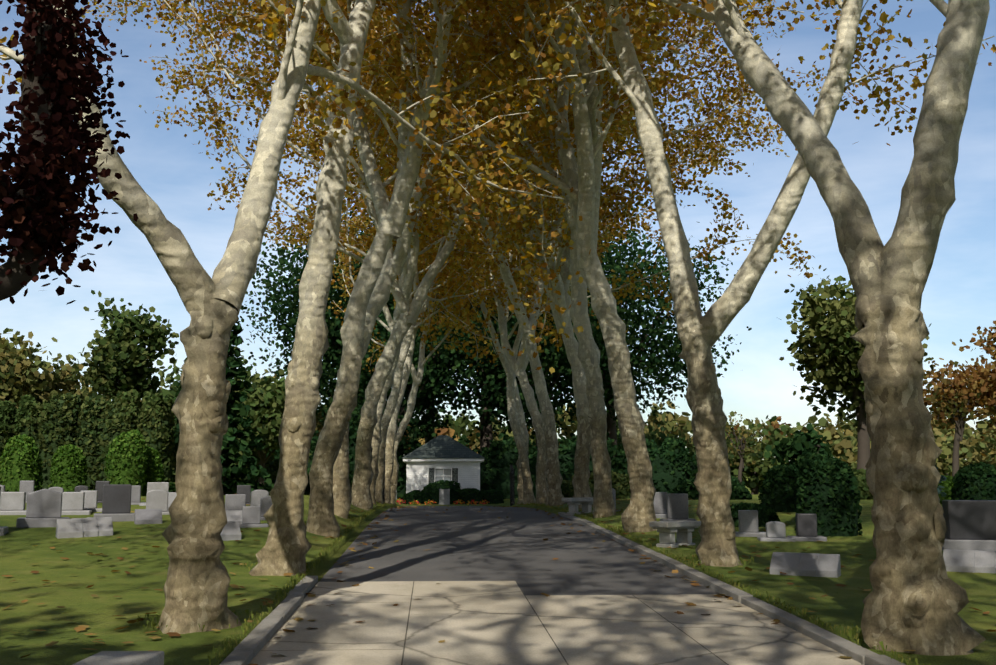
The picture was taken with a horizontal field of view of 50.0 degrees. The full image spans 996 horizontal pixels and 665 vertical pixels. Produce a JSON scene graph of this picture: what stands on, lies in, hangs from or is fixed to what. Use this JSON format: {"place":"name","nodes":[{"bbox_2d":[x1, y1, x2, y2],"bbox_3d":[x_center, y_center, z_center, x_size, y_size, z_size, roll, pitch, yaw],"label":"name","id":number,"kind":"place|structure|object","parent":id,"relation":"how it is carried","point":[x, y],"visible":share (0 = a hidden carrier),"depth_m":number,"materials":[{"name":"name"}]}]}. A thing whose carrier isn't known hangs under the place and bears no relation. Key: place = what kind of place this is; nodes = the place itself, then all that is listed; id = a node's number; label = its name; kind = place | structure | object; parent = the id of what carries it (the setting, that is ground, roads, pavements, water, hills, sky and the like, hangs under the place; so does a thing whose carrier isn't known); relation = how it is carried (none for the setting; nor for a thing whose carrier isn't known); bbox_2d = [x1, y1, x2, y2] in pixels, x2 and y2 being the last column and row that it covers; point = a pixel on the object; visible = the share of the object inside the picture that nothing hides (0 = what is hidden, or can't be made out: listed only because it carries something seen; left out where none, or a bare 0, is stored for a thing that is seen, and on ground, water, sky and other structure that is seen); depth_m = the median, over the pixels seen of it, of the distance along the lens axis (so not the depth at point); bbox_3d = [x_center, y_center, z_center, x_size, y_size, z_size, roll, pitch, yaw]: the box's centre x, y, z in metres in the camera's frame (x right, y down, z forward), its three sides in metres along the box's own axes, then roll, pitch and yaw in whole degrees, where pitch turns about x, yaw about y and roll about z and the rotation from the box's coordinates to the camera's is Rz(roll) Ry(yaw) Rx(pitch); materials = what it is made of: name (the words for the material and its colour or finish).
{"place":"outdoors","nodes":[
{"label":"outdoors","id":0,"kind":"place"},
{"bbox_2d":[0,0,137,304],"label":"tree","id":1,"kind":"object","parent":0,"point":[65,134],"depth_m":6.38,"materials":[{"name":"plant"}]},
{"bbox_2d":[408,462,477,492],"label":"cottage walls","id":2,"kind":"structure","parent":0,"point":[418,476],"depth_m":67.09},
{"bbox_2d":[435,469,450,480],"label":"window","id":3,"kind":"structure","parent":2,"relation":"in","point":[441,474],"depth_m":67.17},
{"bbox_2d":[402,435,484,458],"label":"roof","id":4,"kind":"structure","parent":2,"relation":"on","point":[443,446],"depth_m":67.67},
{"bbox_2d":[403,458,483,493],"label":"building trim","id":5,"kind":"structure","parent":2,"relation":"attached to","point":[478,460],"depth_m":66.98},
{"bbox_2d":[0,462,995,664],"bbox_3d":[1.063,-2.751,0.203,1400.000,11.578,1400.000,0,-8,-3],"label":"lawn","id":6,"kind":"structure","parent":0,"point":[22,556],"depth_m":13.75,"materials":[{"name":"green plant"}]},
{"bbox_2d":[0,400,17,479],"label":"tall hedge","id":7,"kind":"object","parent":6,"relation":"on","point":[6,407],"depth_m":44.05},
{"bbox_2d":[0,492,25,514],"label":"white stone","id":8,"kind":"object","parent":6,"relation":"on","point":[12,503],"visible":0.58,"depth_m":22.02,"materials":[{"name":"stone"}]},
{"bbox_2d":[0,434,42,491],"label":"arborvitae","id":9,"kind":"object","parent":6,"relation":"on","point":[24,440],"depth_m":36.15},
{"bbox_2d":[9,394,43,450],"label":"tall hedge","id":10,"kind":"object","parent":6,"relation":"on","point":[30,404],"depth_m":44.22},
{"bbox_2d":[19,481,34,502],"bbox_3d":[-11.482,3.891,26.022,0.621,0.561,0.400,2,-8,-15],"label":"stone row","id":11,"kind":"object","parent":6,"relation":"on","point":[27,487],"visible":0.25,"depth_m":25.96,"materials":[{"name":"stone"}]},
{"bbox_2d":[16,489,69,527],"bbox_3d":[-8.587,3.323,20.211,0.908,0.726,0.520,3,-8,-20],"label":"grey stone","id":12,"kind":"object","parent":6,"relation":"on","point":[44,508],"visible":0.83,"depth_m":20.05,"materials":[{"name":"stone"}]},
{"bbox_2d":[0,328,93,408],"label":"tree","id":13,"kind":"object","parent":6,"relation":"on","point":[29,379],"depth_m":61.40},
{"bbox_2d":[37,392,80,489],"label":"tall hedge","id":14,"kind":"object","parent":6,"relation":"on","point":[66,401],"depth_m":43.84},
{"bbox_2d":[48,444,87,491],"bbox_3d":[-14.876,4.807,37.125,1.292,1.862,1.305,0,-8,-3],"label":"arborvitae","id":15,"kind":"object","parent":6,"relation":"on","point":[67,448],"depth_m":36.72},
{"bbox_2d":[56,519,82,538],"bbox_3d":[-7.511,3.443,18.731,0.420,0.340,0.300,4,-9,-28],"label":"gravestone","id":16,"kind":"object","parent":6,"relation":"on","point":[69,528],"visible":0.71,"depth_m":18.66,"materials":[{"name":"stone"}]},
{"bbox_2d":[61,492,91,514],"bbox_3d":[-8.872,3.576,22.306,0.718,0.486,0.440,2,-8,-15],"label":"grey stone","id":17,"kind":"object","parent":6,"relation":"on","point":[72,503],"visible":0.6,"depth_m":22.20,"materials":[{"name":"stone"}]},
{"bbox_2d":[72,518,97,536],"bbox_3d":[-7.301,3.454,18.871,0.420,0.340,0.300,4,-9,-28],"label":"gravestone","id":18,"kind":"object","parent":6,"relation":"on","point":[90,527],"visible":0.54,"depth_m":18.85,"materials":[{"name":"stone"}]},
{"bbox_2d":[80,490,101,511],"bbox_3d":[-8.807,3.638,22.978,0.642,0.471,0.416,2,-8,-15],"label":"grey stone","id":19,"kind":"object","parent":6,"relation":"on","point":[91,499],"visible":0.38,"depth_m":22.91,"materials":[{"name":"stone"}]},
{"bbox_2d":[74,395,110,489],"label":"tall hedge","id":20,"kind":"object","parent":6,"relation":"on","point":[94,404],"depth_m":44.26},
{"bbox_2d":[87,517,112,535],"bbox_3d":[-7.087,3.465,19.010,0.420,0.340,0.300,4,-9,-28],"label":"gravestone","id":21,"kind":"object","parent":6,"relation":"on","point":[105,526],"visible":0.54,"depth_m":18.99,"materials":[{"name":"stone"}]},
{"bbox_2d":[94,484,134,521],"bbox_3d":[-7.593,3.396,21.262,0.832,0.737,0.496,3,-8,-20],"label":"dark stone","id":22,"kind":"object","parent":6,"relation":"on","point":[116,503],"visible":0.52,"depth_m":21.13,"materials":[{"name":"stone"}]},
{"bbox_2d":[95,389,140,487],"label":"tall hedge","id":23,"kind":"object","parent":6,"relation":"on","point":[121,411],"depth_m":44.13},
{"bbox_2d":[72,651,163,664],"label":"gravestone","id":24,"kind":"object","parent":6,"relation":"on","point":[128,658],"visible":1,"depth_m":6.71,"materials":[{"name":"stone"}]},
{"bbox_2d":[104,429,147,495],"bbox_3d":[-12.127,4.267,34.827,1.349,2.237,1.364,0,-8,-3],"label":"arborvitae","id":25,"kind":"object","parent":6,"relation":"on","point":[136,435],"depth_m":34.46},
{"bbox_2d":[74,290,178,406],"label":"feathery tree","id":26,"kind":"object","parent":6,"relation":"on","point":[119,353],"depth_m":53.22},
{"bbox_2d":[131,485,145,504],"bbox_3d":[-8.717,3.887,25.459,0.677,0.476,0.400,2,-8,-15],"label":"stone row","id":27,"kind":"object","parent":6,"relation":"on","point":[136,495],"visible":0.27,"depth_m":25.41,"materials":[{"name":"stone"}]},
{"bbox_2d":[134,509,161,523],"bbox_3d":[-6.813,3.596,20.817,0.500,0.300,0.280,3,-9,-23],"label":"gravestone","id":28,"kind":"object","parent":6,"relation":"on","point":[147,516],"visible":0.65,"depth_m":20.76,"materials":[{"name":"stone"}]},
{"bbox_2d":[143,445,164,495],"bbox_3d":[-11.753,4.650,35.806,1.126,1.833,1.144,0,-8,-3],"label":"arborvitae","id":29,"kind":"object","parent":6,"relation":"on","point":[152,452],"depth_m":35.59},
{"bbox_2d":[139,482,168,505],"bbox_3d":[-8.004,3.810,25.129,0.785,0.568,0.400,2,-8,-15],"label":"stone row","id":30,"kind":"object","parent":6,"relation":"on","point":[157,486],"visible":0.29,"depth_m":25.07,"materials":[{"name":"stone"}]},
{"bbox_2d":[135,391,176,491],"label":"tall hedge","id":31,"kind":"object","parent":6,"relation":"on","point":[152,403],"depth_m":44.57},
{"bbox_2d":[146,490,169,514],"bbox_3d":[-7.213,3.595,22.603,0.740,0.537,0.400,2,-8,-15],"label":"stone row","id":32,"kind":"object","parent":6,"relation":"on","point":[156,499],"visible":0.6,"depth_m":22.53,"materials":[{"name":"stone"}]},
{"bbox_2d":[87,346,263,474],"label":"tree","id":33,"kind":"object","parent":6,"relation":"on","point":[173,390],"visible":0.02,"depth_m":90.45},
{"bbox_2d":[172,378,181,491],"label":"conifer","id":34,"kind":"object","parent":6,"relation":"on","point":[176,428],"visible":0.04,"depth_m":48.60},
{"bbox_2d":[169,318,273,494],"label":"conifer","id":35,"kind":"object","parent":6,"relation":"on","point":[231,445],"depth_m":40.96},
{"bbox_2d":[220,521,240,540],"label":"gravestone","id":36,"kind":"object","parent":6,"relation":"on","point":[231,531],"visible":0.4,"depth_m":18.52,"materials":[{"name":"stone"}]},
{"bbox_2d":[226,510,241,523],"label":"gravestone","id":37,"kind":"object","parent":6,"relation":"on","point":[233,515],"visible":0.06,"depth_m":20.68,"materials":[{"name":"stone"}]},
{"bbox_2d":[225,494,245,509],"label":"stone","id":38,"kind":"object","parent":6,"relation":"on","point":[235,501],"visible":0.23,"depth_m":22.30,"materials":[{"name":"stone"}]},
{"bbox_2d":[226,453,279,493],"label":"hedge","id":39,"kind":"object","parent":6,"relation":"on","point":[272,471],"depth_m":63.73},
{"bbox_2d":[239,506,268,527],"bbox_3d":[-4.722,3.535,20.447,0.637,0.411,0.400,2,-8,-15],"label":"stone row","id":40,"kind":"object","parent":6,"relation":"on","point":[251,515],"visible":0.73,"depth_m":20.36,"materials":[{"name":"stone"}]},
{"bbox_2d":[250,490,268,505],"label":"stone","id":41,"kind":"object","parent":6,"relation":"on","point":[257,496],"visible":0.44,"depth_m":23.20,"materials":[{"name":"stone"}]},
{"bbox_2d":[260,496,271,519],"bbox_3d":[-4.648,3.573,21.709,0.666,0.498,0.400,2,-8,-15],"label":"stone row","id":42,"kind":"object","parent":6,"relation":"on","point":[265,503],"visible":0.27,"depth_m":21.62,"materials":[{"name":"stone"}]},
{"bbox_2d":[234,369,311,489],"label":"tree","id":43,"kind":"object","parent":6,"relation":"on","point":[268,395],"depth_m":59.66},
{"bbox_2d":[266,436,318,468],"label":"hedge","id":44,"kind":"object","parent":6,"relation":"on","point":[314,439],"depth_m":74.20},
{"bbox_2d":[0,0,590,633],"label":"plane tree","id":45,"kind":"object","parent":6,"relation":"on","point":[196,586],"depth_m":10.68,"materials":[{"name":"plant"}]},
{"bbox_2d":[251,369,356,436],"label":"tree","id":46,"kind":"object","parent":6,"relation":"on","point":[318,417],"visible":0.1,"depth_m":95.62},
{"bbox_2d":[249,0,375,575],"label":"plane tree","id":47,"kind":"object","parent":6,"relation":"on","point":[285,548],"visible":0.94,"depth_m":15.30,"materials":[{"name":"plant"}]},
{"bbox_2d":[80,0,635,518],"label":"plane tree","id":48,"kind":"object","parent":6,"relation":"on","point":[380,81],"depth_m":26.95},
{"bbox_2d":[231,191,496,434],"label":"tree","id":49,"kind":"object","parent":6,"relation":"on","point":[278,306],"depth_m":80.71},
{"bbox_2d":[232,107,517,504],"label":"plane tree","id":50,"kind":"object","parent":6,"relation":"on","point":[456,343],"depth_m":54.66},
{"bbox_2d":[349,425,406,497],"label":"hedge","id":51,"kind":"object","parent":6,"relation":"on","point":[401,451],"depth_m":73.37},
{"bbox_2d":[274,215,486,443],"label":"tree","id":52,"kind":"object","parent":6,"relation":"on","point":[448,412],"depth_m":90.30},
{"bbox_2d":[257,59,521,503],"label":"plane tree","id":53,"kind":"object","parent":6,"relation":"on","point":[389,448],"depth_m":49.03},
{"bbox_2d":[324,307,482,499],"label":"tree","id":54,"kind":"object","parent":6,"relation":"on","point":[433,383],"depth_m":74.66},
{"bbox_2d":[139,0,668,510],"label":"plane tree","id":55,"kind":"object","parent":6,"relation":"on","point":[300,229],"depth_m":31.91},
{"bbox_2d":[401,490,424,503],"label":"bush","id":56,"kind":"object","parent":6,"relation":"on","point":[411,494],"depth_m":64.52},
{"bbox_2d":[255,5,609,503],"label":"plane tree","id":57,"kind":"object","parent":6,"relation":"on","point":[437,281],"depth_m":44.07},
{"bbox_2d":[245,0,630,504],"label":"plane tree","id":58,"kind":"object","parent":6,"relation":"on","point":[406,280],"depth_m":38.20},
{"bbox_2d":[421,479,460,503],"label":"bush","id":59,"kind":"object","parent":6,"relation":"on","point":[445,482],"depth_m":64.80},
{"bbox_2d":[405,436,480,463],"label":"tree","id":60,"kind":"object","parent":6,"relation":"on","point":[461,440],"depth_m":75.15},
{"bbox_2d":[258,0,653,505],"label":"plane tree","id":61,"kind":"object","parent":6,"relation":"on","point":[555,496],"depth_m":37.65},
{"bbox_2d":[108,0,836,537],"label":"plane tree","id":62,"kind":"object","parent":6,"relation":"on","point":[392,214],"depth_m":21.30,"materials":[{"name":"plant"}]},
{"bbox_2d":[459,488,487,503],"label":"bush","id":63,"kind":"object","parent":6,"relation":"on","point":[472,490],"depth_m":64.87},
{"bbox_2d":[2,495,995,664],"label":"fallen leaves","id":64,"kind":"object","parent":6,"relation":"on","point":[84,627],"visible":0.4,"depth_m":13.51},
{"bbox_2d":[328,145,669,450],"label":"tree","id":65,"kind":"object","parent":6,"relation":"on","point":[457,360],"depth_m":76.64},
{"bbox_2d":[473,432,547,499],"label":"hedge","id":66,"kind":"object","parent":6,"relation":"on","point":[502,446],"depth_m":73.66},
{"bbox_2d":[510,465,514,505],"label":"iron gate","id":67,"kind":"structure","parent":6,"relation":"on","point":[512,485],"depth_m":51.40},
{"bbox_2d":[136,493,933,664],"bbox_3d":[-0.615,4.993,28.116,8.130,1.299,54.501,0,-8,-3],"label":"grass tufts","id":68,"kind":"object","parent":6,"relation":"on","point":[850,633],"visible":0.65,"depth_m":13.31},
{"bbox_2d":[437,281,639,449],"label":"tree","id":69,"kind":"object","parent":6,"relation":"on","point":[556,405],"depth_m":76.67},
{"bbox_2d":[420,0,661,504],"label":"plane tree","id":70,"kind":"object","parent":6,"relation":"on","point":[521,421],"depth_m":54.00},
{"bbox_2d":[338,0,749,531],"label":"plane tree","id":71,"kind":"object","parent":6,"relation":"on","point":[583,179],"depth_m":22.42,"materials":[{"name":"plant"}]},
{"bbox_2d":[350,45,750,503],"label":"plane tree","id":72,"kind":"object","parent":6,"relation":"on","point":[528,493],"depth_m":48.43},
{"bbox_2d":[249,581,863,664],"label":"concrete road slabs","id":73,"kind":"structure","parent":6,"relation":"on","point":[467,622],"depth_m":10.69,"materials":[{"name":"concrete"}]},
{"bbox_2d":[260,581,728,664],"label":"road slab joints","id":74,"kind":"object","parent":73,"relation":"attached to","point":[507,613],"visible":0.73,"depth_m":10.80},
{"bbox_2d":[219,512,905,664],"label":"kerbstones","id":75,"kind":"object","parent":6,"relation":"on","point":[255,641],"visible":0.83,"depth_m":11.29,"materials":[{"name":"concrete"}]},
{"bbox_2d":[562,497,592,514],"bbox_3d":[2.275,4.806,29.567,1.000,0.460,0.420,6,-10,-38],"label":"bench","id":76,"kind":"object","parent":6,"relation":"on","point":[585,502],"visible":0.88,"depth_m":29.39,"materials":[{"name":"stone"}]},
{"bbox_2d":[558,435,619,480],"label":"tree","id":77,"kind":"object","parent":6,"relation":"on","point":[565,443],"depth_m":75.15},
{"bbox_2d":[561,469,630,498],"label":"hedge","id":78,"kind":"object","parent":6,"relation":"on","point":[620,479],"depth_m":70.77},
{"bbox_2d":[389,1,820,503],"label":"plane tree","id":79,"kind":"object","parent":6,"relation":"on","point":[725,206],"depth_m":42.52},
{"bbox_2d":[364,0,866,508],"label":"plane tree","id":80,"kind":"object","parent":6,"relation":"on","point":[696,142],"depth_m":32.06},
{"bbox_2d":[454,0,812,517],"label":"plane tree","id":81,"kind":"object","parent":6,"relation":"on","point":[589,359],"depth_m":27.81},
{"bbox_2d":[529,181,751,446],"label":"tree","id":82,"kind":"object","parent":6,"relation":"on","point":[668,346],"depth_m":84.15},
{"bbox_2d":[606,417,694,456],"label":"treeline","id":83,"kind":"object","parent":6,"relation":"on","point":[662,437],"visible":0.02,"depth_m":102.46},
{"bbox_2d":[612,436,697,493],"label":"hedge","id":84,"kind":"object","parent":6,"relation":"on","point":[666,451],"depth_m":74.47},
{"bbox_2d":[653,492,666,517],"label":"stone","id":85,"kind":"object","parent":6,"relation":"on","point":[660,503],"visible":0.33,"depth_m":25.05,"materials":[{"name":"stone"}]},
{"bbox_2d":[649,520,700,547],"bbox_3d":[3.207,3.638,19.267,1.000,0.460,0.420,7,-11,-43],"label":"bench","id":86,"kind":"object","parent":6,"relation":"on","point":[682,529],"visible":0.96,"depth_m":19.09,"materials":[{"name":"stone"}]},
{"bbox_2d":[660,494,695,520],"bbox_3d":[3.972,3.900,23.613,0.750,0.670,0.440,0,-8,2],"label":"stone","id":87,"kind":"object","parent":6,"relation":"on","point":[677,506],"visible":0.73,"depth_m":23.52,"materials":[{"name":"stone"}]},
{"bbox_2d":[669,475,751,499],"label":"hedge","id":88,"kind":"object","parent":6,"relation":"on","point":[684,486],"depth_m":61.17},
{"bbox_2d":[442,0,995,566],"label":"plane tree","id":89,"kind":"object","parent":6,"relation":"on","point":[699,332],"depth_m":16.55,"materials":[{"name":"plant"}]},
{"bbox_2d":[725,411,765,482],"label":"leafy tree","id":90,"kind":"object","parent":6,"relation":"on","point":[750,451],"depth_m":62.25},
{"bbox_2d":[508,0,989,655],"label":"plane tree","id":91,"kind":"object","parent":6,"relation":"on","point":[917,598],"depth_m":9.64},
{"bbox_2d":[735,510,765,536],"bbox_3d":[4.890,3.736,20.855,0.660,0.520,0.420,-1,-8,5],"label":"stone","id":92,"kind":"object","parent":6,"relation":"on","point":[748,522],"visible":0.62,"depth_m":20.77,"materials":[{"name":"stone"}]},
{"bbox_2d":[730,502,780,526],"bbox_3d":[5.424,3.929,22.888,1.192,0.584,0.794,0,-8,-3],"label":"low hedge","id":93,"kind":"object","parent":6,"relation":"on","point":[768,511],"depth_m":22.65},
{"bbox_2d":[686,411,844,494],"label":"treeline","id":94,"kind":"object","parent":6,"relation":"on","point":[765,464],"depth_m":95.36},
{"bbox_2d":[757,521,794,541],"bbox_3d":[5.203,3.731,20.009,0.640,0.380,0.420,-1,-8,5],"label":"stone","id":95,"kind":"object","parent":6,"relation":"on","point":[775,530],"visible":0.92,"depth_m":19.92,"materials":[{"name":"stone"}]},
{"bbox_2d":[758,464,798,511],"bbox_3d":[7.237,3.960,26.950,1.364,1.250,1.143,0,-8,-3],"label":"hedge","id":96,"kind":"object","parent":6,"relation":"on","point":[773,472],"depth_m":26.60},
{"bbox_2d":[770,552,800,575],"bbox_3d":[4.054,3.267,15.038,0.400,0.320,0.300,-4,-9,26],"label":"gravestone","id":97,"kind":"object","parent":6,"relation":"on","point":[786,562],"visible":0.73,"depth_m":14.97,"materials":[{"name":"stone"}]},
{"bbox_2d":[764,423,833,467],"bbox_3d":[11.518,5.009,40.178,2.134,3.119,2.320,6,-10,-37],"label":"tree","id":98,"kind":"object","parent":6,"relation":"on","point":[798,445],"depth_m":39.81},
{"bbox_2d":[787,513,826,540],"bbox_3d":[5.785,3.661,20.032,0.660,0.520,0.440,-1,-8,5],"label":"stone","id":99,"kind":"object","parent":6,"relation":"on","point":[806,526],"visible":0.79,"depth_m":19.94,"materials":[{"name":"stone"}]},
{"bbox_2d":[798,553,818,576],"bbox_3d":[4.281,3.256,14.933,0.400,0.320,0.300,-4,-9,26],"label":"gravestone","id":100,"kind":"object","parent":6,"relation":"on","point":[808,564],"visible":0.5,"depth_m":14.84,"materials":[{"name":"stone"}]},
{"bbox_2d":[794,452,836,536],"bbox_3d":[6.309,3.196,21.068,0.924,1.727,0.921,0,-8,-3],"label":"arborvitae","id":101,"kind":"object","parent":6,"relation":"on","point":[820,462],"depth_m":20.79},
{"bbox_2d":[817,554,840,577],"bbox_3d":[4.524,3.244,14.820,0.400,0.320,0.300,-4,-9,26],"label":"gravestone","id":102,"kind":"object","parent":6,"relation":"on","point":[829,565],"visible":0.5,"depth_m":14.73,"materials":[{"name":"stone"}]},
{"bbox_2d":[828,457,862,536],"bbox_3d":[6.693,3.245,21.045,0.877,1.595,0.903,0,-8,-3],"label":"arborvitae","id":103,"kind":"object","parent":6,"relation":"on","point":[841,469],"depth_m":20.74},
{"bbox_2d":[778,268,933,469],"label":"round tree","id":104,"kind":"object","parent":6,"relation":"on","point":[830,342],"depth_m":48.28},
{"bbox_2d":[851,467,872,499],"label":"hedge","id":105,"kind":"object","parent":6,"relation":"on","point":[860,476],"depth_m":43.28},
{"bbox_2d":[833,406,995,475],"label":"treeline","id":106,"kind":"object","parent":6,"relation":"on","point":[969,450],"depth_m":90.92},
{"bbox_2d":[937,474,953,503],"bbox_3d":[13.473,4.764,32.260,1.467,0.980,1.234,0,-8,-3],"label":"lime shrub","id":107,"kind":"object","parent":6,"relation":"on","point":[948,483],"depth_m":31.83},
{"bbox_2d":[943,549,974,572],"bbox_3d":[6.644,3.303,15.394,0.420,0.320,0.300,-4,-9,26],"label":"gravestone","id":108,"kind":"object","parent":6,"relation":"on","point":[959,560],"visible":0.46,"depth_m":15.33,"materials":[{"name":"stone"}]},
{"bbox_2d":[923,357,995,475],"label":"tree","id":109,"kind":"object","parent":6,"relation":"on","point":[934,398],"depth_m":60.81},
{"bbox_2d":[930,320,995,456],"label":"tree","id":110,"kind":"object","parent":6,"relation":"on","point":[989,347],"depth_m":61.61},
{"bbox_2d":[942,500,995,550],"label":"gravestone","id":111,"kind":"object","parent":6,"relation":"on","point":[970,524],"visible":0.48,"depth_m":18.22,"materials":[{"name":"stone"}]},
{"bbox_2d":[950,461,995,499],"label":"bush","id":112,"kind":"object","parent":6,"relation":"on","point":[971,471],"depth_m":25.90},
{"bbox_2d":[974,550,995,572],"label":"gravestone","id":113,"kind":"object","parent":6,"relation":"on","point":[985,561],"visible":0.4,"depth_m":15.19,"materials":[{"name":"stone"}]},
{"bbox_2d":[0,0,995,460],"label":"sky","id":114,"kind":"structure","parent":0,"point":[959,294],"materials":[{"name":"blue"}]},
{"bbox_2d":[319,506,719,594],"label":"road asphalt","id":115,"kind":"structure","parent":0,"point":[485,544],"depth_m":18.29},
{"bbox_2d":[401,401,995,474],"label":"trees","id":116,"kind":"object","parent":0,"point":[843,431],"depth_m":192.49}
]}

